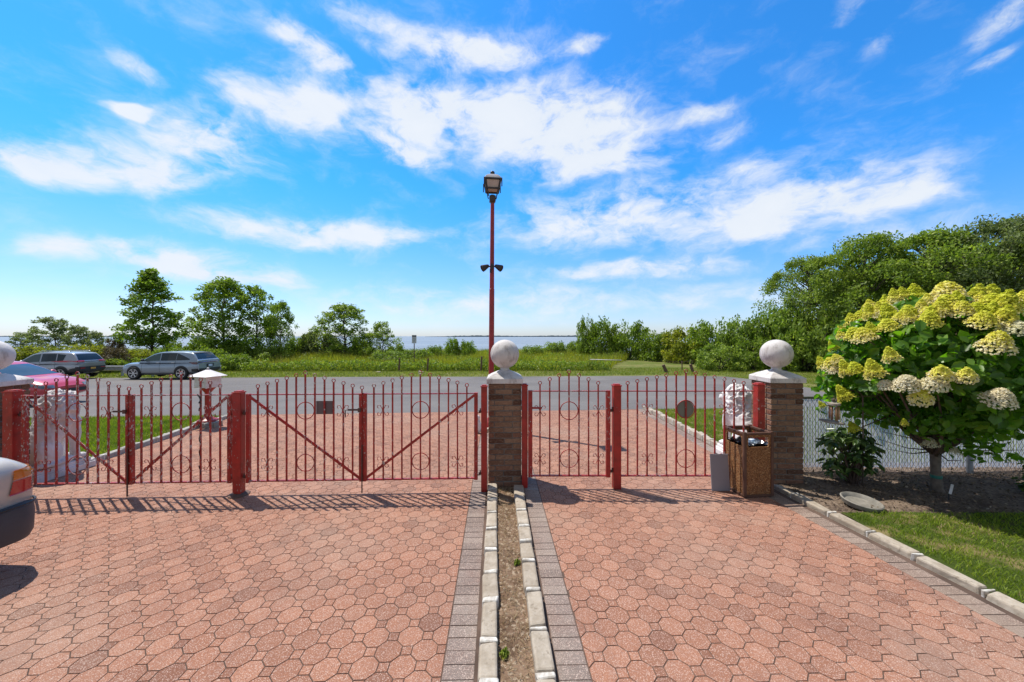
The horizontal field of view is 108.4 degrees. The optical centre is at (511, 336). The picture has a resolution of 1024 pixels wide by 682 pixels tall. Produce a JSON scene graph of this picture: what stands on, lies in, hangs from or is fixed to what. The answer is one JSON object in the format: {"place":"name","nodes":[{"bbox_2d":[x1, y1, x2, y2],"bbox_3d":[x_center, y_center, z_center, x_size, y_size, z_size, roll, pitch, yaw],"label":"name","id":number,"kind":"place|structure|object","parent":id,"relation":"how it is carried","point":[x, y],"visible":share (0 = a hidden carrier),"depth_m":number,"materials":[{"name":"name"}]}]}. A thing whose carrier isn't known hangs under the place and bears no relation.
{"place":"outdoors","nodes":[
{"label":"outdoors","id":0,"kind":"place"},
{"bbox_2d":[29,414,218,456],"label":"lawn grass","id":1,"kind":"structure","parent":0,"point":[156,425],"depth_m":8.16,"materials":[{"name":"green plant"}]},
{"bbox_2d":[0,336,715,352],"bbox_3d":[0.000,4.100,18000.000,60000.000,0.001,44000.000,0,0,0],"label":"water","id":2,"kind":"structure","parent":0,"point":[479,342],"depth_m":288.20,"materials":[{"name":"liquid"}]},
{"bbox_2d":[71,367,756,377],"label":"verge grass","id":3,"kind":"structure","parent":0,"point":[372,372],"depth_m":27.44,"materials":[{"name":"green plant"}]},
{"bbox_2d":[103,366,220,375],"bbox_3d":[-25.750,2.384,25.448,11.500,0.730,0.195,0,0,0],"label":"guardrail","id":4,"kind":"object","parent":3,"relation":"on","point":[113,368],"visible":0.21,"depth_m":25.35,"materials":[{"name":"metal"}]},
{"bbox_2d":[29,376,826,417],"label":"road","id":5,"kind":"structure","parent":0,"point":[230,385],"depth_m":15.71,"materials":[{"name":"grey asphalt"}]},
{"bbox_2d":[0,361,85,398],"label":"parked car","id":6,"kind":"object","parent":5,"relation":"on","point":[39,375],"visible":0.45,"depth_m":12.37,"materials":[{"name":"pink paint"}]},
{"bbox_2d":[20,350,105,376],"bbox_3d":[-29.027,1.777,23.451,4.665,1.755,2.170,0,0,-2],"label":"parked car","id":7,"kind":"object","parent":5,"relation":"on","point":[72,362],"visible":0.69,"depth_m":22.75,"materials":[{"name":"silver metal"}]},
{"bbox_2d":[122,351,220,379],"bbox_3d":[-21.705,1.795,23.580,4.890,1.718,2.250,0,0,0],"label":"parked car","id":8,"kind":"object","parent":5,"relation":"on","point":[186,363],"visible":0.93,"depth_m":22.71,"materials":[{"name":"silver metal"}]},
{"bbox_2d":[0,409,1023,681],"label":"driveway","id":9,"kind":"structure","parent":0,"point":[114,527],"depth_m":3.06,"materials":[{"name":"red brick"}]},
{"bbox_2d":[1,389,25,461],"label":"gate post","id":10,"kind":"object","parent":9,"relation":"on","point":[11,426],"visible":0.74,"depth_m":4.50,"materials":[{"name":"red metal"}]},
{"bbox_2d":[18,371,130,496],"bbox_3d":[-5.430,1.213,4.579,1.363,1.551,0.075,0,0,-2],"label":"gate leaf","id":11,"kind":"object","parent":10,"relation":"attached to","point":[23,414],"visible":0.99,"depth_m":4.58,"materials":[{"name":"red paint"}]},
{"bbox_2d":[0,341,33,464],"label":"brick pillar","id":12,"kind":"structure","parent":9,"relation":"on","point":[7,359],"depth_m":4.70,"materials":[{"name":"brown brick"}]},
{"bbox_2d":[0,457,36,547],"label":"old sedan","id":13,"kind":"object","parent":9,"relation":"on","point":[17,512],"visible":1,"depth_m":3.13,"materials":[{"name":"silver metal"}]},
{"bbox_2d":[29,388,95,482],"bbox_3d":[-6.612,1.381,5.318,0.482,1.237,0.774,0,0,-3],"label":"lion statue","id":14,"kind":"object","parent":9,"relation":"on","point":[61,438],"visible":0.54,"depth_m":5.24,"materials":[{"name":"white stone"}]},
{"bbox_2d":[91,414,226,462],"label":"kerb","id":15,"kind":"structure","parent":9,"relation":"on","point":[113,453],"depth_m":6.95,"materials":[{"name":"grey concrete"}]},
{"bbox_2d":[189,367,226,428],"bbox_3d":[-7.112,1.432,8.621,0.633,1.414,0.539,0,0,18],"label":"lantern","id":16,"kind":"object","parent":9,"relation":"on","point":[208,374],"visible":0.66,"depth_m":8.52,"materials":[{"name":"white metal"}]},
{"bbox_2d":[227,390,250,498],"bbox_3d":[-3.443,1.348,4.659,0.242,1.324,0.246,0,0,-2],"label":"gate post","id":17,"kind":"object","parent":9,"relation":"on","point":[238,445],"visible":1,"depth_m":4.61,"materials":[{"name":"red metal"}]},
{"bbox_2d":[128,371,231,484],"bbox_3d":[-4.128,1.143,4.632,1.311,1.412,0.050,0,0,-2],"label":"gate leaf","id":18,"kind":"object","parent":17,"relation":"attached to","point":[132,477],"visible":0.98,"depth_m":4.62,"materials":[{"name":"red paint"}]},
{"bbox_2d":[242,371,363,492],"bbox_3d":[-2.647,1.213,4.679,1.536,1.551,0.075,0,0,-2],"label":"gate leaf","id":19,"kind":"object","parent":17,"relation":"attached to","point":[324,407],"visible":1,"depth_m":4.68,"materials":[{"name":"red paint"}]},
{"bbox_2d":[480,384,487,491],"bbox_3d":[-0.360,1.313,4.770,0.090,1.374,0.090,0,0,-2],"label":"gate post","id":20,"kind":"object","parent":9,"relation":"on","point":[483,437],"visible":1,"depth_m":4.73,"materials":[{"name":"red metal"}]},
{"bbox_2d":[362,370,480,481],"bbox_3d":[-1.146,1.143,4.742,1.533,1.412,0.045,0,0,-2],"label":"gate leaf","id":21,"kind":"object","parent":20,"relation":"attached to","point":[364,430],"visible":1,"depth_m":4.73,"materials":[{"name":"red paint"}]},
{"bbox_2d":[477,483,498,681],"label":"kerb","id":22,"kind":"structure","parent":9,"relation":"on","point":[488,660],"depth_m":2.71,"materials":[{"name":"stone"}]},
{"bbox_2d":[480,171,502,427],"bbox_3d":[-0.458,-0.806,8.297,0.511,5.795,0.410,0,0,-7],"label":"street lamp","id":23,"kind":"object","parent":9,"relation":"on","point":[492,184],"visible":0.85,"depth_m":8.25,"materials":[{"name":"red metal"}]},
{"bbox_2d":[487,340,522,486],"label":"brick pillar","id":24,"kind":"structure","parent":9,"relation":"on","point":[504,382],"depth_m":4.89,"materials":[{"name":"brown brick"}]},
{"bbox_2d":[497,486,535,681],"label":"soil strip","id":25,"kind":"object","parent":9,"relation":"on","point":[510,628],"visible":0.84,"depth_m":2.73,"materials":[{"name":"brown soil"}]},
{"bbox_2d":[521,383,527,487],"bbox_3d":[0.168,1.313,4.900,0.090,1.374,0.090,0,0,-2],"label":"gate post","id":26,"kind":"object","parent":9,"relation":"on","point":[524,435],"visible":0.9,"depth_m":4.86,"materials":[{"name":"red metal"}]},
{"bbox_2d":[514,485,555,681],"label":"kerb","id":27,"kind":"structure","parent":9,"relation":"on","point":[544,666],"depth_m":2.69,"materials":[{"name":"concrete"}]},
{"bbox_2d":[611,383,621,488],"bbox_3d":[1.376,1.313,4.860,0.112,1.374,0.112,0,0,-2],"label":"gate post","id":28,"kind":"object","parent":9,"relation":"on","point":[616,435],"visible":1,"depth_m":4.81,"materials":[{"name":"red metal"}]},
{"bbox_2d":[528,370,612,477],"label":"pedestrian gate","id":29,"kind":"structure","parent":28,"relation":"attached to","point":[608,469],"depth_m":4.85,"materials":[{"name":"red metal"}]},
{"bbox_2d":[621,369,753,476],"bbox_3d":[2.288,1.139,4.861,1.785,1.409,0.034,0,0,0],"label":"fence panel","id":30,"kind":"object","parent":28,"relation":"attached to","point":[685,408],"visible":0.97,"depth_m":4.85,"materials":[{"name":"red paint"}]},
{"bbox_2d":[642,406,718,446],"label":"kerb","id":31,"kind":"structure","parent":9,"relation":"on","point":[691,431],"depth_m":8.14,"materials":[{"name":"concrete"}]},
{"bbox_2d":[710,454,729,490],"bbox_3d":[2.700,1.767,4.794,0.235,0.462,0.060,0,0,0],"label":"board","id":32,"kind":"object","parent":9,"relation":"on","point":[719,469],"visible":1,"depth_m":4.79,"materials":[{"name":"grey plastic"}]},
{"bbox_2d":[716,383,751,453],"bbox_3d":[3.713,1.383,5.970,0.474,1.235,0.860,0,0,0],"label":"lion statue","id":33,"kind":"object","parent":9,"relation":"on","point":[738,409],"visible":0.34,"depth_m":5.90,"materials":[{"name":"white stone"}]},
{"bbox_2d":[725,424,773,497],"bbox_3d":[3.041,1.589,4.765,0.397,0.808,0.397,0,0,-5],"label":"waste bin","id":34,"kind":"object","parent":9,"relation":"on","point":[751,464],"visible":0.94,"depth_m":4.59,"materials":[{"name":"brown wood"},{"name":"dark metal"}]},
{"bbox_2d":[752,382,765,441],"bbox_3d":[3.300,1.310,4.930,0.112,1.379,0.112,0,0,-2],"label":"gate post","id":35,"kind":"object","parent":9,"relation":"on","point":[759,405],"visible":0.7,"depth_m":4.88,"materials":[{"name":"red metal"}]},
{"bbox_2d":[774,484,1023,618],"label":"kerb","id":36,"kind":"structure","parent":9,"relation":"on","point":[1008,603],"depth_m":3.29,"materials":[{"name":"concrete"}]},
{"bbox_2d":[0,0,1023,335],"label":"sky","id":37,"kind":"structure","parent":0,"point":[658,162],"materials":[{"name":"blue"}]},
{"bbox_2d":[72,354,1016,463],"bbox_3d":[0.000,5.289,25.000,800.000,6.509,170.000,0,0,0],"label":"ground","id":38,"kind":"structure","parent":0,"point":[633,363],"depth_m":28.34,"materials":[{"name":"grey asphalt"}]},
{"bbox_2d":[5,332,43,350],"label":"tree","id":39,"kind":"object","parent":38,"relation":"on","point":[15,340],"visible":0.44,"depth_m":46.79,"materials":[{"name":"green plant"}]},
{"bbox_2d":[9,316,80,349],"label":"tree","id":40,"kind":"object","parent":38,"relation":"on","point":[60,330],"visible":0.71,"depth_m":45.83,"materials":[{"name":"green plant"}]},
{"bbox_2d":[15,342,78,360],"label":"bush","id":41,"kind":"object","parent":38,"relation":"on","point":[25,355],"visible":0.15,"depth_m":29.96,"materials":[{"name":"green plant"}]},
{"bbox_2d":[60,325,98,348],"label":"tree","id":42,"kind":"object","parent":38,"relation":"on","point":[81,331],"visible":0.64,"depth_m":46.30,"materials":[{"name":"green plant"}]},
{"bbox_2d":[62,341,108,356],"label":"bush","id":43,"kind":"object","parent":38,"relation":"on","point":[94,348],"visible":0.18,"depth_m":29.73,"materials":[{"name":"green plant"}]},
{"bbox_2d":[84,330,110,350],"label":"tree","id":44,"kind":"object","parent":38,"relation":"on","point":[97,336],"visible":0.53,"depth_m":46.60,"materials":[{"name":"green plant"}]},
{"bbox_2d":[104,337,126,354],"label":"bush","id":45,"kind":"object","parent":38,"relation":"on","point":[116,344],"visible":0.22,"depth_m":35.84,"materials":[{"name":"green plant"}]},
{"bbox_2d":[98,358,133,373],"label":"bush","id":46,"kind":"object","parent":38,"relation":"on","point":[120,362],"visible":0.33,"depth_m":27.88,"materials":[{"name":"green plant"}]},
{"bbox_2d":[100,344,132,372],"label":"bush","id":47,"kind":"object","parent":38,"relation":"on","point":[111,352],"visible":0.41,"depth_m":28.70,"materials":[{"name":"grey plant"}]},
{"bbox_2d":[114,347,152,361],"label":"bush","id":48,"kind":"object","parent":38,"relation":"on","point":[133,353],"visible":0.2,"depth_m":30.34,"materials":[{"name":"green plant"}]},
{"bbox_2d":[109,268,201,352],"bbox_3d":[-36.828,-2.067,38.012,7.447,10.019,6.573,0,0,-18],"label":"tree","id":49,"kind":"object","parent":38,"relation":"on","point":[150,280],"visible":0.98,"depth_m":37.17,"materials":[{"name":"green plant"}]},
{"bbox_2d":[152,344,189,354],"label":"bush","id":50,"kind":"object","parent":38,"relation":"on","point":[156,351],"visible":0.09,"depth_m":30.76,"materials":[{"name":"green plant"}]},
{"bbox_2d":[160,340,193,351],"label":"bush","id":51,"kind":"object","parent":38,"relation":"on","point":[170,345],"visible":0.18,"depth_m":35.78,"materials":[{"name":"green plant"}]},
{"bbox_2d":[195,345,230,365],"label":"bush","id":52,"kind":"object","parent":38,"relation":"on","point":[217,354],"visible":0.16,"depth_m":31.09,"materials":[{"name":"green plant"}]},
{"bbox_2d":[182,276,262,350],"bbox_3d":[-31.420,-1.838,40.176,6.907,9.568,7.551,0,0,-41],"label":"tree","id":53,"kind":"object","parent":38,"relation":"on","point":[227,287],"visible":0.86,"depth_m":38.91,"materials":[{"name":"green plant"}]},
{"bbox_2d":[212,344,256,357],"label":"bush","id":54,"kind":"object","parent":38,"relation":"on","point":[243,349],"visible":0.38,"depth_m":38.24,"materials":[{"name":"green plant"}]},
{"bbox_2d":[218,352,254,370],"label":"bush","id":55,"kind":"object","parent":38,"relation":"on","point":[242,358],"visible":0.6,"depth_m":29.97,"materials":[{"name":"green plant"}]},
{"bbox_2d":[222,285,287,350],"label":"tree","id":56,"kind":"object","parent":38,"relation":"on","point":[256,293],"visible":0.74,"depth_m":40.20,"materials":[{"name":"green plant"}]},
{"bbox_2d":[249,345,290,361],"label":"bush","id":57,"kind":"object","parent":38,"relation":"on","point":[263,352],"visible":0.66,"depth_m":38.35,"materials":[{"name":"green plant"}]},
{"bbox_2d":[262,300,299,357],"bbox_3d":[-25.167,-0.535,39.891,3.325,6.889,3.696,0,0,9],"label":"tree","id":58,"kind":"object","parent":38,"relation":"on","point":[272,330],"visible":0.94,"depth_m":39.75,"materials":[{"name":"green plant"}]},
{"bbox_2d":[285,333,308,357],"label":"bush","id":59,"kind":"object","parent":38,"relation":"on","point":[299,344],"visible":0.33,"depth_m":42.19,"materials":[{"name":"green plant"}]},
{"bbox_2d":[294,329,340,357],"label":"bush","id":60,"kind":"object","parent":38,"relation":"on","point":[310,345],"visible":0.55,"depth_m":42.62,"materials":[{"name":"green plant"}]},
{"bbox_2d":[16,346,622,369],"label":"dry reeds","id":61,"kind":"object","parent":38,"relation":"on","point":[432,355],"visible":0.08,"depth_m":34.42,"materials":[{"name":"plant"}]},
{"bbox_2d":[309,302,374,353],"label":"tree","id":62,"kind":"object","parent":38,"relation":"on","point":[345,310],"visible":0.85,"depth_m":41.98,"materials":[{"name":"green plant"}]},
{"bbox_2d":[347,337,378,358],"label":"bush","id":63,"kind":"object","parent":38,"relation":"on","point":[360,348],"visible":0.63,"depth_m":40.35,"materials":[{"name":"green plant"}]},
{"bbox_2d":[113,347,628,370],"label":"tall weeds","id":64,"kind":"object","parent":38,"relation":"on","point":[480,352],"visible":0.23,"depth_m":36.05,"materials":[{"name":"green plant"}]},
{"bbox_2d":[364,321,403,355],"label":"tree","id":65,"kind":"object","parent":38,"relation":"on","point":[379,335],"visible":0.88,"depth_m":41.88,"materials":[{"name":"green plant"}]},
{"bbox_2d":[367,349,406,362],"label":"bush","id":66,"kind":"object","parent":38,"relation":"on","point":[380,355],"visible":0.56,"depth_m":37.37,"materials":[{"name":"green plant"}]},
{"bbox_2d":[403,348,433,359],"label":"bush","id":67,"kind":"object","parent":38,"relation":"on","point":[417,351],"visible":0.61,"depth_m":39.37,"materials":[{"name":"green plant"}]},
{"bbox_2d":[426,345,443,355],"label":"bush","id":68,"kind":"object","parent":38,"relation":"on","point":[435,350],"visible":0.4,"depth_m":43.60,"materials":[{"name":"green plant"}]},
{"bbox_2d":[443,336,460,356],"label":"bush","id":69,"kind":"object","parent":38,"relation":"on","point":[452,345],"visible":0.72,"depth_m":44.65,"materials":[{"name":"green plant"}]},
{"bbox_2d":[458,339,476,356],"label":"bush","id":70,"kind":"object","parent":38,"relation":"on","point":[465,346],"visible":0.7,"depth_m":44.67,"materials":[{"name":"green plant"}]},
{"bbox_2d":[520,344,543,354],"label":"bush","id":71,"kind":"object","parent":38,"relation":"on","point":[535,348],"visible":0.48,"depth_m":47.31,"materials":[{"name":"green plant"}]},
{"bbox_2d":[541,340,567,354],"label":"bush","id":72,"kind":"object","parent":38,"relation":"on","point":[555,347],"visible":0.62,"depth_m":49.31,"materials":[{"name":"green plant"}]},
{"bbox_2d":[576,313,594,354],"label":"bush","id":73,"kind":"object","parent":38,"relation":"on","point":[581,332],"visible":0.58,"depth_m":46.60,"materials":[{"name":"green plant"}]},
{"bbox_2d":[582,315,621,356],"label":"bush","id":74,"kind":"object","parent":38,"relation":"on","point":[603,333],"visible":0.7,"depth_m":45.04,"materials":[{"name":"green plant"}]},
{"bbox_2d":[606,319,651,359],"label":"bush","id":75,"kind":"object","parent":38,"relation":"on","point":[625,343],"visible":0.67,"depth_m":43.80,"materials":[{"name":"green plant"}]},
{"bbox_2d":[633,328,682,361],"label":"bush","id":76,"kind":"object","parent":38,"relation":"on","point":[654,352],"visible":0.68,"depth_m":41.10,"materials":[{"name":"green plant"}]},
{"bbox_2d":[660,324,705,363],"bbox_3d":[18.403,0.805,38.742,5.436,4.307,5.041,0,0,28],"label":"bush","id":77,"kind":"object","parent":38,"relation":"on","point":[676,337],"visible":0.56,"depth_m":38.36,"materials":[{"name":"green plant"}]},
{"bbox_2d":[682,317,735,364],"bbox_3d":[19.907,0.530,35.747,5.750,4.917,5.332,0,0,8],"label":"bush","id":78,"kind":"object","parent":38,"relation":"on","point":[705,332],"visible":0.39,"depth_m":35.73,"materials":[{"name":"green plant"}]},
{"bbox_2d":[694,342,751,371],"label":"bush","id":79,"kind":"object","parent":38,"relation":"on","point":[715,360],"visible":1,"depth_m":29.61,"materials":[{"name":"green plant"}]},
{"bbox_2d":[716,311,769,368],"bbox_3d":[21.329,0.361,33.743,5.302,5.294,5.242,0,0,-16],"label":"bush","id":80,"kind":"object","parent":38,"relation":"on","point":[748,329],"visible":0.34,"depth_m":32.58,"materials":[{"name":"green plant"}]},
{"bbox_2d":[728,334,770,370],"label":"bush","id":81,"kind":"object","parent":38,"relation":"on","point":[759,363],"visible":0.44,"depth_m":30.24,"materials":[{"name":"green plant"}]},
{"bbox_2d":[750,303,815,370],"bbox_3d":[23.255,0.114,32.036,6.103,5.891,5.937,0,0,-41],"label":"bush","id":82,"kind":"object","parent":38,"relation":"on","point":[780,319],"visible":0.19,"depth_m":30.72,"materials":[{"name":"green plant"}]},
{"bbox_2d":[751,251,869,339],"bbox_3d":[25.973,-2.159,32.192,7.875,10.203,7.751,0,0,-15],"label":"tree","id":83,"kind":"object","parent":38,"relation":"on","point":[810,265],"visible":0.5,"depth_m":31.09,"materials":[{"name":"green plant"}]},
{"bbox_2d":[775,319,845,371],"bbox_3d":[23.652,0.689,29.412,5.154,4.587,4.572,0,0,40],"label":"bush","id":84,"kind":"object","parent":38,"relation":"on","point":[807,341],"visible":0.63,"depth_m":28.49,"materials":[{"name":"green plant"}]},
{"bbox_2d":[793,301,856,369],"bbox_3d":[25.725,0.060,29.794,5.812,5.988,6.552,0,0,-10],"label":"bush","id":85,"kind":"object","parent":38,"relation":"on","point":[815,322],"visible":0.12,"depth_m":29.34,"materials":[{"name":"green plant"}]},
{"bbox_2d":[815,310,854,359],"bbox_3d":[26.693,0.339,28.197,5.786,5.367,6.523,0,0,-16],"label":"bush","id":86,"kind":"object","parent":38,"relation":"on","point":[838,321],"visible":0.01,"depth_m":28.23,"materials":[{"name":"green plant"}]},
{"bbox_2d":[786,230,955,323],"bbox_3d":[29.576,-2.829,30.996,10.002,11.591,10.844,0,0,11],"label":"tree","id":87,"kind":"object","parent":38,"relation":"on","point":[872,245],"visible":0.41,"depth_m":29.17,"materials":[{"name":"green plant"}]},
{"bbox_2d":[778,463,1023,529],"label":"planting bed","id":88,"kind":"object","parent":38,"relation":"on","point":[992,492],"visible":0.58,"depth_m":4.76,"materials":[{"name":"soil"}]},
{"bbox_2d":[749,340,806,484],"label":"brick pillar","id":89,"kind":"structure","parent":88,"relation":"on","point":[784,398],"depth_m":4.96,"materials":[{"name":"brown brick"}]},
{"bbox_2d":[832,390,863,485],"bbox_3d":[4.412,1.351,4.850,0.421,1.299,0.017,0,0,0],"label":"hook pole","id":90,"kind":"object","parent":88,"relation":"on","point":[862,431],"visible":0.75,"depth_m":4.84,"materials":[{"name":"brown metal"}]},
{"bbox_2d":[819,396,845,424],"bbox_3d":[4.205,0.966,4.850,0.268,0.372,0.266,0,0,0],"label":"bird feeder","id":91,"kind":"object","parent":90,"relation":"hanging from","point":[837,415],"visible":1,"depth_m":4.81,"materials":[{"name":"brown wood"}]},
{"bbox_2d":[814,427,885,483],"bbox_3d":[4.600,1.596,5.005,0.865,0.757,0.704,0,0,25],"label":"dark shrub","id":92,"kind":"object","parent":88,"relation":"on","point":[851,456],"visible":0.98,"depth_m":4.92,"materials":[{"name":"green plant"}]},
{"bbox_2d":[840,491,884,511],"bbox_3d":[4.059,1.936,4.289,0.384,0.078,0.384,3,6,0],"label":"stone saucer","id":93,"kind":"object","parent":88,"relation":"on","point":[858,501],"visible":0.95,"depth_m":4.30,"materials":[{"name":"stone"}]},
{"bbox_2d":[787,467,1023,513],"bbox_3d":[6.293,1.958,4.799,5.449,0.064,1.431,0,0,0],"label":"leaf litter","id":94,"kind":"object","parent":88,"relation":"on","point":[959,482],"visible":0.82,"depth_m":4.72,"materials":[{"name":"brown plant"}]},
{"bbox_2d":[803,396,1023,473],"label":"chain link fence","id":95,"kind":"object","parent":88,"relation":"on","point":[877,433],"visible":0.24,"depth_m":5.42,"materials":[{"name":"metal"}]},
{"bbox_2d":[811,280,1023,493],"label":"hydrangea tree","id":96,"kind":"object","parent":88,"relation":"on","point":[928,376],"visible":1,"depth_m":4.21,"materials":[{"name":"green plant"}]},
{"bbox_2d":[846,221,1023,310],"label":"tree","id":97,"kind":"object","parent":38,"relation":"on","point":[931,241],"visible":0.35,"depth_m":27.90,"materials":[{"name":"green plant"}]},
{"bbox_2d":[915,213,1023,307],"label":"tree","id":98,"kind":"object","parent":38,"relation":"on","point":[1005,228],"visible":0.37,"depth_m":26.84,"materials":[{"name":"green plant"}]},
{"bbox_2d":[965,232,1023,309],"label":"tree","id":99,"kind":"object","parent":38,"relation":"on","point":[1019,255],"visible":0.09,"depth_m":26.70,"materials":[{"name":"green plant"}]},
{"bbox_2d":[432,335,715,336],"bbox_3d":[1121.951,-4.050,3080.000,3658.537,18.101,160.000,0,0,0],"label":"shore","id":100,"kind":"structure","parent":0,"point":[514,336],"depth_m":3000.00,"materials":[{"name":"blue"}]},
{"bbox_2d":[725,371,835,387],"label":"verge grass","id":101,"kind":"structure","parent":0,"point":[797,373],"depth_m":25.41,"materials":[{"name":"green plant"}]},
{"bbox_2d":[654,406,1016,462],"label":"lawn","id":102,"kind":"structure","parent":0,"point":[710,425],"depth_m":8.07,"materials":[{"name":"plant"}]},
{"bbox_2d":[841,509,1023,603],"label":"lawn","id":103,"kind":"structure","parent":0,"point":[988,584],"depth_m":3.51,"materials":[{"name":"plant"}]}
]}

